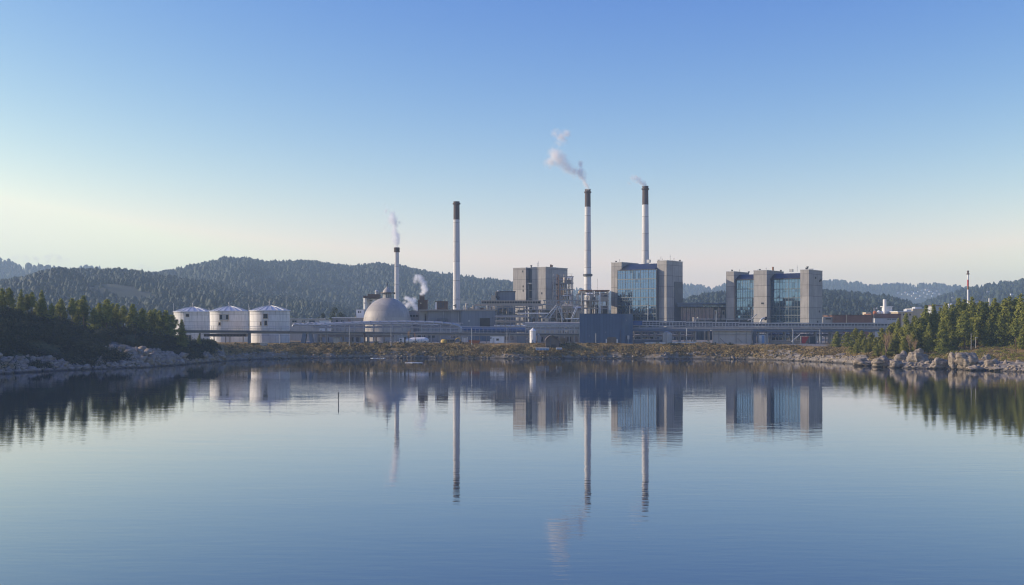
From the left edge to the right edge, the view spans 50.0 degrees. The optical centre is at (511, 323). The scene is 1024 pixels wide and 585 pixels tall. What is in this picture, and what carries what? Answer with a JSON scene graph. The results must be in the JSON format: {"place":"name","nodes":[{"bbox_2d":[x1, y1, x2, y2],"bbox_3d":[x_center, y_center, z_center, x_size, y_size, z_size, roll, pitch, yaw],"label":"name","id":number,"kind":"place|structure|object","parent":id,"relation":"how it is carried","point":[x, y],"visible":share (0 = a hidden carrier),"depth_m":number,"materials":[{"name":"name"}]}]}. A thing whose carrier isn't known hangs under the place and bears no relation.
{"place":"outdoors","nodes":[
{"label":"outdoors","id":0,"kind":"place"},
{"bbox_2d":[7,282,210,309],"bbox_3d":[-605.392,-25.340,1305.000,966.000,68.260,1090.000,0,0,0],"label":"hills","id":1,"kind":"structure","parent":0,"point":[123,291],"depth_m":1119.11,"materials":[{"name":"plant"}]},
{"bbox_2d":[0,266,359,330],"bbox_3d":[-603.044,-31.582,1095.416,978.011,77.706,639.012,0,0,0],"label":"forest","id":2,"kind":"object","parent":1,"relation":"on","point":[169,290],"visible":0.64,"depth_m":1066.86,"materials":[{"name":"plant"}]},
{"bbox_2d":[193,269,484,307],"bbox_3d":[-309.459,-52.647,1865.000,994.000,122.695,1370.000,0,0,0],"label":"hills","id":3,"kind":"structure","parent":0,"point":[462,301],"depth_m":1555.82,"materials":[{"name":"plant"}]},
{"bbox_2d":[152,255,610,324],"bbox_3d":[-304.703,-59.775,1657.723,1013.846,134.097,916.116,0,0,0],"label":"forest","id":4,"kind":"object","parent":3,"relation":"on","point":[301,278],"visible":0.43,"depth_m":1691.39,"materials":[{"name":"plant"}]},
{"bbox_2d":[491,291,515,332],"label":"hopper house","id":5,"kind":"structure","parent":0,"point":[504,295],"depth_m":490.00,"materials":[{"name":"metal"}]},
{"bbox_2d":[0,358,1023,584],"bbox_3d":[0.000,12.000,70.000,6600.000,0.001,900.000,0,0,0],"label":"water","id":6,"kind":"structure","parent":0,"point":[440,471],"depth_m":87.66,"materials":[{"name":"blue liquid"}]},
{"bbox_2d":[0,316,1023,371],"bbox_3d":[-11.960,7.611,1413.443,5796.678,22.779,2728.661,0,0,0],"label":"ground","id":7,"kind":"structure","parent":0,"point":[252,356],"depth_m":370.34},
{"bbox_2d":[36,290,49,318],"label":"pine tree","id":8,"kind":"object","parent":7,"relation":"on","point":[42,306],"visible":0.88,"depth_m":317.58,"materials":[{"name":"green plant"}]},
{"bbox_2d":[77,295,90,327],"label":"pine tree","id":9,"kind":"object","parent":7,"relation":"on","point":[83,309],"visible":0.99,"depth_m":326.20,"materials":[{"name":"green plant"}]},
{"bbox_2d":[86,308,101,329],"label":"pine tree","id":10,"kind":"object","parent":7,"relation":"on","point":[93,319],"visible":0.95,"depth_m":324.68,"materials":[{"name":"green plant"}]},
{"bbox_2d":[99,299,114,327],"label":"pine tree","id":11,"kind":"object","parent":7,"relation":"on","point":[106,312],"visible":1,"depth_m":326.45,"materials":[{"name":"green plant"}]},
{"bbox_2d":[0,305,217,369],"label":"undergrowth","id":12,"kind":"object","parent":7,"relation":"on","point":[82,341],"visible":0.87,"depth_m":301.29,"materials":[{"name":"green plant"}]},
{"bbox_2d":[0,348,225,373],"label":"scree","id":13,"kind":"structure","parent":7,"relation":"on","point":[70,366],"depth_m":290.30,"materials":[{"name":"stone"}]},
{"bbox_2d":[0,344,225,373],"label":"boulders","id":14,"kind":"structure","parent":7,"relation":"on","point":[151,353],"depth_m":302.02,"materials":[{"name":"stone"}]},
{"bbox_2d":[125,304,141,326],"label":"pine tree","id":15,"kind":"object","parent":7,"relation":"on","point":[133,315],"visible":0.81,"depth_m":329.43,"materials":[{"name":"green plant"}]},
{"bbox_2d":[137,307,148,330],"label":"pine tree","id":16,"kind":"object","parent":7,"relation":"on","point":[143,324],"visible":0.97,"depth_m":332.83,"materials":[{"name":"green plant"}]},
{"bbox_2d":[146,310,157,332],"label":"pine tree","id":17,"kind":"object","parent":7,"relation":"on","point":[150,317],"visible":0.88,"depth_m":336.55,"materials":[{"name":"green plant"}]},
{"bbox_2d":[159,310,174,336],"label":"pine tree","id":18,"kind":"object","parent":7,"relation":"on","point":[166,319],"visible":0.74,"depth_m":336.33,"materials":[{"name":"green plant"}]},
{"bbox_2d":[175,319,189,346],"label":"spruce tree","id":19,"kind":"object","parent":7,"relation":"on","point":[181,336],"visible":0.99,"depth_m":332.07,"materials":[{"name":"green plant"}]},
{"bbox_2d":[173,303,209,339],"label":"storage tank","id":20,"kind":"object","parent":7,"relation":"on","point":[195,318],"visible":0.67,"depth_m":437.15,"materials":[{"name":"metal"}]},
{"bbox_2d":[204,333,247,342],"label":"rack","id":21,"kind":"object","parent":7,"relation":"on","point":[225,335],"visible":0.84,"depth_m":397.00,"materials":[{"name":"grey metal"}]},
{"bbox_2d":[209,302,248,341],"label":"storage tank","id":22,"kind":"object","parent":7,"relation":"on","point":[229,317],"visible":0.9,"depth_m":415.26,"materials":[{"name":"metal"}]},
{"bbox_2d":[249,301,290,342],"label":"storage tank","id":23,"kind":"object","parent":7,"relation":"on","point":[269,315],"visible":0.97,"depth_m":401.13,"materials":[{"name":"metal"}]},
{"bbox_2d":[290,318,325,340],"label":"long pale shed","id":24,"kind":"structure","parent":7,"relation":"on","point":[295,337],"depth_m":452.00,"materials":[{"name":"metal"}]},
{"bbox_2d":[332,317,363,331],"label":"flat shed","id":25,"kind":"structure","parent":7,"relation":"on","point":[343,319],"depth_m":448.00,"materials":[{"name":"white paint"}]},
{"bbox_2d":[317,334,393,342],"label":"pipe trestle","id":26,"kind":"object","parent":7,"relation":"on","point":[342,335],"visible":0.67,"depth_m":400.17,"materials":[{"name":"beige metal"}]},
{"bbox_2d":[299,323,437,325],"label":"pipeline","id":27,"kind":"object","parent":7,"relation":"on","point":[370,324],"visible":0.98,"depth_m":392.32,"materials":[{"name":"metal"}]},
{"bbox_2d":[363,290,380,309],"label":"silo house","id":28,"kind":"structure","parent":7,"relation":"on","point":[371,299],"depth_m":470.91,"materials":[{"name":"white paint"}]},
{"bbox_2d":[184,326,578,342],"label":"raised gangway","id":29,"kind":"object","parent":7,"relation":"on","point":[311,333],"visible":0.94,"depth_m":390.06,"materials":[{"name":"metal"}]},
{"bbox_2d":[363,283,410,340],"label":"domed gas holder","id":30,"kind":"object","parent":7,"relation":"on","point":[387,307],"visible":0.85,"depth_m":436.63,"materials":[{"name":"metal"}]},
{"bbox_2d":[312,323,462,342],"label":"pipe trestle","id":31,"kind":"object","parent":7,"relation":"on","point":[392,326],"visible":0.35,"depth_m":400.00,"materials":[{"name":"metal"}]},
{"bbox_2d":[314,320,461,331],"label":"pipeline","id":32,"kind":"object","parent":7,"relation":"on","point":[424,322],"visible":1,"depth_m":393.07,"materials":[{"name":"metal"}]},
{"bbox_2d":[394,247,399,300],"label":"chimney","id":33,"kind":"object","parent":7,"relation":"on","point":[396,251],"visible":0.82,"depth_m":558.98,"materials":[{"name":"metal"}]},
{"bbox_2d":[415,332,469,341],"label":"workshop","id":34,"kind":"structure","parent":7,"relation":"on","point":[435,338],"depth_m":418.00,"materials":[{"name":"metal"}]},
{"bbox_2d":[453,201,459,309],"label":"chimney","id":35,"kind":"object","parent":7,"relation":"on","point":[456,257],"visible":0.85,"depth_m":510.64,"materials":[{"name":"metal"}]},
{"bbox_2d":[419,303,496,340],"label":"grey hall","id":36,"kind":"structure","parent":7,"relation":"on","point":[473,316],"depth_m":444.80,"materials":[{"name":"beige metal"}]},
{"bbox_2d":[462,327,525,342],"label":"blue duct","id":37,"kind":"object","parent":7,"relation":"on","point":[501,329],"visible":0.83,"depth_m":395.79,"materials":[{"name":"metal"}]},
{"bbox_2d":[494,316,526,332],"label":"pipe trestle","id":38,"kind":"object","parent":7,"relation":"on","point":[510,321],"visible":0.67,"depth_m":440.32,"materials":[{"name":"beige metal"}]},
{"bbox_2d":[496,303,525,332],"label":"process frame","id":39,"kind":"object","parent":7,"relation":"on","point":[505,312],"visible":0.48,"depth_m":462.00,"materials":[{"name":"beige metal"}]},
{"bbox_2d":[475,300,579,332],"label":"truss bridge","id":40,"kind":"structure","parent":7,"relation":"on","point":[488,303],"depth_m":468.00,"materials":[{"name":"beige metal"}]},
{"bbox_2d":[231,341,831,357],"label":"undergrowth","id":41,"kind":"object","parent":7,"relation":"on","point":[386,348],"visible":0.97,"depth_m":376.74,"materials":[{"name":"green plant"}]},
{"bbox_2d":[226,351,853,362],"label":"scree","id":42,"kind":"structure","parent":7,"relation":"on","point":[732,356],"depth_m":370.36,"materials":[{"name":"stone"}]},
{"bbox_2d":[513,261,567,332],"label":"boiler house","id":43,"kind":"structure","parent":7,"relation":"on","point":[533,283],"depth_m":511.57,"materials":[{"name":"concrete"}]},
{"bbox_2d":[524,305,557,339],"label":"process frame","id":44,"kind":"object","parent":7,"relation":"on","point":[529,317],"visible":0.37,"depth_m":458.53,"materials":[{"name":"metal"}]},
{"bbox_2d":[213,342,874,359],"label":"heath","id":45,"kind":"object","parent":7,"relation":"on","point":[743,350],"visible":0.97,"depth_m":374.73,"materials":[{"name":"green plant"}]},
{"bbox_2d":[522,322,579,342],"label":"pipe trestle","id":46,"kind":"object","parent":7,"relation":"on","point":[553,324],"visible":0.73,"depth_m":398.35,"materials":[{"name":"metal"}]},
{"bbox_2d":[545,335,559,348],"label":"storage tank","id":47,"kind":"object","parent":7,"relation":"on","point":[551,341],"visible":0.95,"depth_m":376.00,"materials":[{"name":"grey metal"}]},
{"bbox_2d":[552,274,573,331],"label":"process frame","id":48,"kind":"object","parent":7,"relation":"on","point":[563,292],"visible":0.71,"depth_m":492.15,"materials":[{"name":"metal"}]},
{"bbox_2d":[555,302,582,332],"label":"process frame","id":49,"kind":"object","parent":7,"relation":"on","point":[566,308],"visible":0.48,"depth_m":452.33,"materials":[{"name":"beige metal"}]},
{"bbox_2d":[583,189,591,313],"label":"chimney","id":50,"kind":"object","parent":7,"relation":"on","point":[587,274],"visible":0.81,"depth_m":568.56,"materials":[{"name":"metal"}]},
{"bbox_2d":[576,290,608,332],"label":"process frame","id":51,"kind":"object","parent":7,"relation":"on","point":[602,297],"visible":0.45,"depth_m":474.00,"materials":[{"name":"beige metal"}]},
{"bbox_2d":[578,290,609,313],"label":"frame","id":52,"kind":"object","parent":7,"relation":"on","point":[588,310],"visible":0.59,"depth_m":479.80,"materials":[{"name":"beige metal"}]},
{"bbox_2d":[580,314,632,342],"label":"blue warehouse","id":53,"kind":"structure","parent":7,"relation":"on","point":[606,328],"depth_m":383.00,"materials":[{"name":"metal"}]},
{"bbox_2d":[641,186,648,263],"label":"chimney","id":54,"kind":"object","parent":7,"relation":"on","point":[645,230],"visible":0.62,"depth_m":573.51,"materials":[{"name":"metal"}]},
{"bbox_2d":[611,259,682,339],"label":"glass fronted tower","id":55,"kind":"structure","parent":7,"relation":"on","point":[657,287],"depth_m":475.62,"materials":[{"name":"concrete"}]},
{"bbox_2d":[617,270,655,278],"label":"window","id":56,"kind":"structure","parent":55,"relation":"in","point":[634,274],"depth_m":476.96,"materials":[{"name":"blue glass"}]},
{"bbox_2d":[617,279,655,288],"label":"window","id":57,"kind":"structure","parent":55,"relation":"in","point":[642,283],"depth_m":476.96,"materials":[{"name":"blue glass"}]},
{"bbox_2d":[617,289,655,296],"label":"window","id":58,"kind":"structure","parent":55,"relation":"in","point":[634,292],"depth_m":476.73,"materials":[{"name":"blue glass"}]},
{"bbox_2d":[617,298,655,305],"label":"window","id":59,"kind":"structure","parent":55,"relation":"in","point":[620,301],"depth_m":477.31,"materials":[{"name":"blue glass"}]},
{"bbox_2d":[617,306,655,313],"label":"window","id":60,"kind":"structure","parent":55,"relation":"in","point":[620,309],"depth_m":477.14,"materials":[{"name":"blue glass"}]},
{"bbox_2d":[633,314,655,320],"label":"window","id":61,"kind":"structure","parent":55,"relation":"in","point":[636,317],"depth_m":474.64,"materials":[{"name":"blue glass"}]},
{"bbox_2d":[633,331,693,341],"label":"pipe trestle","id":62,"kind":"object","parent":7,"relation":"on","point":[649,335],"visible":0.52,"depth_m":402.36,"materials":[{"name":"metal"}]},
{"bbox_2d":[677,303,725,339],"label":"glass link hall","id":63,"kind":"structure","parent":7,"relation":"on","point":[689,311],"depth_m":479.90,"materials":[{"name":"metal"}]},
{"bbox_2d":[693,314,756,326],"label":"valve gallery","id":64,"kind":"object","parent":7,"relation":"on","point":[715,320],"visible":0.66,"depth_m":402.00,"materials":[{"name":"metal"}]},
{"bbox_2d":[710,330,756,343],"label":"concrete shed","id":65,"kind":"structure","parent":7,"relation":"on","point":[735,336],"depth_m":384.00,"materials":[{"name":"concrete"}]},
{"bbox_2d":[633,321,895,343],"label":"pipe bridge","id":66,"kind":"structure","parent":7,"relation":"on","point":[784,328],"depth_m":391.97,"materials":[{"name":"metal"}]},
{"bbox_2d":[726,266,821,340],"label":"twin bay block","id":67,"kind":"structure","parent":7,"relation":"on","point":[773,296],"depth_m":461.57,"materials":[{"name":"concrete"}]},
{"bbox_2d":[735,280,753,288],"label":"window","id":68,"kind":"structure","parent":67,"relation":"in","point":[740,284],"depth_m":470.26,"materials":[{"name":"blue glass"}]},
{"bbox_2d":[735,289,753,297],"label":"window","id":69,"kind":"structure","parent":67,"relation":"in","point":[741,293],"depth_m":470.31,"materials":[{"name":"blue glass"}]},
{"bbox_2d":[735,298,753,306],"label":"window","id":70,"kind":"structure","parent":67,"relation":"in","point":[743,302],"depth_m":470.26,"materials":[{"name":"blue glass"}]},
{"bbox_2d":[735,307,753,314],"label":"window","id":71,"kind":"structure","parent":67,"relation":"in","point":[738,310],"depth_m":470.26,"materials":[{"name":"blue glass"}]},
{"bbox_2d":[770,279,799,288],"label":"window","id":72,"kind":"structure","parent":67,"relation":"in","point":[788,283],"depth_m":459.48,"materials":[{"name":"blue glass"}]},
{"bbox_2d":[770,289,799,297],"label":"window","id":73,"kind":"structure","parent":67,"relation":"in","point":[780,293],"depth_m":459.76,"materials":[{"name":"blue glass"}]},
{"bbox_2d":[770,298,799,306],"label":"window","id":74,"kind":"structure","parent":67,"relation":"in","point":[782,302],"depth_m":459.48,"materials":[{"name":"blue glass"}]},
{"bbox_2d":[770,307,799,314],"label":"window","id":75,"kind":"structure","parent":67,"relation":"in","point":[774,310],"depth_m":459.48,"materials":[{"name":"blue glass"}]},
{"bbox_2d":[770,316,799,321],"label":"window","id":76,"kind":"structure","parent":67,"relation":"in","point":[772,318],"depth_m":459.64,"materials":[{"name":"blue glass"}]},
{"bbox_2d":[760,332,844,342],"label":"pipe trestle","id":77,"kind":"object","parent":7,"relation":"on","point":[778,334],"visible":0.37,"depth_m":402.00,"materials":[{"name":"metal"}]},
{"bbox_2d":[822,314,900,336],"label":"brick factory","id":78,"kind":"structure","parent":7,"relation":"on","point":[878,318],"depth_m":560.00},
{"bbox_2d":[863,299,892,314],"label":"white works","id":79,"kind":"structure","parent":7,"relation":"on","point":[886,309],"depth_m":637.48,"materials":[{"name":"paint"}]},
{"bbox_2d":[871,355,889,366],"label":"boulder","id":80,"kind":"object","parent":7,"relation":"on","point":[882,361],"visible":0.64,"depth_m":300.28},
{"bbox_2d":[890,307,923,326],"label":"cream offices","id":81,"kind":"structure","parent":7,"relation":"on","point":[913,311],"depth_m":621.00,"materials":[{"name":"white paint"}]},
{"bbox_2d":[905,348,928,361],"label":"boulder","id":82,"kind":"object","parent":7,"relation":"on","point":[917,355],"visible":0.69,"depth_m":295.13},
{"bbox_2d":[913,323,925,345],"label":"pine tree","id":83,"kind":"object","parent":7,"relation":"on","point":[920,333],"visible":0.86,"depth_m":313.86,"materials":[{"name":"green plant"}]},
{"bbox_2d":[917,305,934,348],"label":"pine tree","id":84,"kind":"object","parent":7,"relation":"on","point":[925,319],"visible":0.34,"depth_m":321.08,"materials":[{"name":"green plant"}]},
{"bbox_2d":[832,344,1023,360],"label":"heath","id":85,"kind":"object","parent":7,"relation":"on","point":[974,348],"visible":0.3,"depth_m":300.75,"materials":[{"name":"brown plant"}]},
{"bbox_2d":[920,322,935,351],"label":"pine tree","id":86,"kind":"object","parent":7,"relation":"on","point":[928,341],"visible":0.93,"depth_m":310.70,"materials":[{"name":"green plant"}]},
{"bbox_2d":[837,344,1023,359],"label":"undergrowth","id":87,"kind":"object","parent":7,"relation":"on","point":[1002,358],"visible":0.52,"depth_m":297.62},
{"bbox_2d":[841,355,1023,371],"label":"scree","id":88,"kind":"structure","parent":7,"relation":"on","point":[1015,368],"depth_m":284.39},
{"bbox_2d":[928,304,940,344],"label":"pine tree","id":89,"kind":"object","parent":7,"relation":"on","point":[934,316],"visible":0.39,"depth_m":321.90,"materials":[{"name":"green plant"}]},
{"bbox_2d":[929,357,947,368],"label":"boulder","id":90,"kind":"object","parent":7,"relation":"on","point":[940,363],"visible":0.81,"depth_m":287.98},
{"bbox_2d":[931,319,956,352],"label":"pine tree","id":91,"kind":"object","parent":7,"relation":"on","point":[942,334],"visible":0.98,"depth_m":306.61,"materials":[{"name":"green plant"}]},
{"bbox_2d":[936,302,957,347],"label":"pine tree","id":92,"kind":"object","parent":7,"relation":"on","point":[947,317],"visible":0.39,"depth_m":318.73,"materials":[{"name":"green plant"}]},
{"bbox_2d":[951,297,973,346],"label":"pine tree","id":93,"kind":"object","parent":7,"relation":"on","point":[958,307],"visible":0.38,"depth_m":319.01,"materials":[{"name":"green plant"}]},
{"bbox_2d":[955,310,974,349],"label":"pine tree","id":94,"kind":"object","parent":7,"relation":"on","point":[964,333],"visible":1,"depth_m":308.71,"materials":[{"name":"green plant"}]},
{"bbox_2d":[954,352,978,369],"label":"boulder","id":95,"kind":"object","parent":7,"relation":"on","point":[963,360],"visible":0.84,"depth_m":283.13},
{"bbox_2d":[958,296,981,346],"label":"pine tree","id":96,"kind":"object","parent":7,"relation":"on","point":[971,313],"visible":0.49,"depth_m":316.82,"materials":[{"name":"green plant"}]},
{"bbox_2d":[918,278,1023,305],"bbox_3d":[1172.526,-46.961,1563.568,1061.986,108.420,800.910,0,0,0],"label":"forest","id":97,"kind":"object","parent":7,"relation":"on","point":[1000,291],"visible":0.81,"depth_m":1685.05,"materials":[{"name":"plant"}]},
{"bbox_2d":[973,301,989,332],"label":"pine tree","id":98,"kind":"object","parent":7,"relation":"on","point":[981,310],"visible":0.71,"depth_m":315.50,"materials":[{"name":"green plant"}]},
{"bbox_2d":[979,326,992,347],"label":"pine tree","id":99,"kind":"object","parent":7,"relation":"on","point":[986,340],"visible":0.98,"depth_m":308.25,"materials":[{"name":"green plant"}]},
{"bbox_2d":[982,298,1000,344],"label":"pine tree","id":100,"kind":"object","parent":7,"relation":"on","point":[994,309],"visible":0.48,"depth_m":314.73,"materials":[{"name":"green plant"}]},
{"bbox_2d":[991,312,1011,346],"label":"pine tree","id":101,"kind":"object","parent":7,"relation":"on","point":[999,334],"visible":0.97,"depth_m":307.33,"materials":[{"name":"green plant"}]},
{"bbox_2d":[998,298,1013,329],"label":"pine tree","id":102,"kind":"object","parent":7,"relation":"on","point":[1003,304],"visible":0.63,"depth_m":313.56,"materials":[{"name":"green plant"}]},
{"bbox_2d":[1002,297,1020,343],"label":"pine tree","id":103,"kind":"object","parent":7,"relation":"on","point":[1009,306],"visible":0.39,"depth_m":313.19,"materials":[{"name":"green plant"}]},
{"bbox_2d":[1004,293,1023,345],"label":"pine tree","id":104,"kind":"object","parent":7,"relation":"on","point":[1020,306],"visible":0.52,"depth_m":306.19,"materials":[{"name":"green plant"}]},
{"bbox_2d":[1007,318,1020,345],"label":"pine tree","id":105,"kind":"object","parent":7,"relation":"on","point":[1015,329],"visible":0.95,"depth_m":301.19,"materials":[{"name":"green plant"}]},
{"bbox_2d":[0,0,1023,292],"label":"sky","id":106,"kind":"structure","parent":0,"point":[867,142],"materials":[{"name":"blue"}]},
{"bbox_2d":[573,286,942,303],"bbox_3d":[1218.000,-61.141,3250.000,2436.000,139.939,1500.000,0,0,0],"label":"hills","id":107,"kind":"structure","parent":0,"point":[904,296],"depth_m":3145.56,"materials":[{"name":"plant"}]},
{"bbox_2d":[567,279,979,309],"bbox_3d":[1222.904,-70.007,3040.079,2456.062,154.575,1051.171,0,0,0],"label":"forest","id":108,"kind":"object","parent":107,"relation":"on","point":[829,284],"visible":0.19,"depth_m":3248.03,"materials":[{"name":"plant"}]},
{"bbox_3d":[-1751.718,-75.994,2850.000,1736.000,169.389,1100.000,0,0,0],"label":"hills","id":109,"kind":"structure","parent":0,"visible":0},
{"bbox_2d":[0,257,82,278],"bbox_3d":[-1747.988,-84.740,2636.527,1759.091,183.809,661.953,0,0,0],"label":"forest","id":110,"kind":"object","parent":109,"relation":"on","point":[6,271],"visible":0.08,"depth_m":2793.83,"materials":[{"name":"plant"}]},
{"bbox_3d":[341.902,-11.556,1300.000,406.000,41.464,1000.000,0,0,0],"label":"hills","id":111,"kind":"structure","parent":0,"visible":0},
{"bbox_2d":[683,289,924,316],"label":"forest","id":112,"kind":"object","parent":111,"relation":"on","point":[840,302],"visible":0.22,"depth_m":1089.10,"materials":[{"name":"plant"}]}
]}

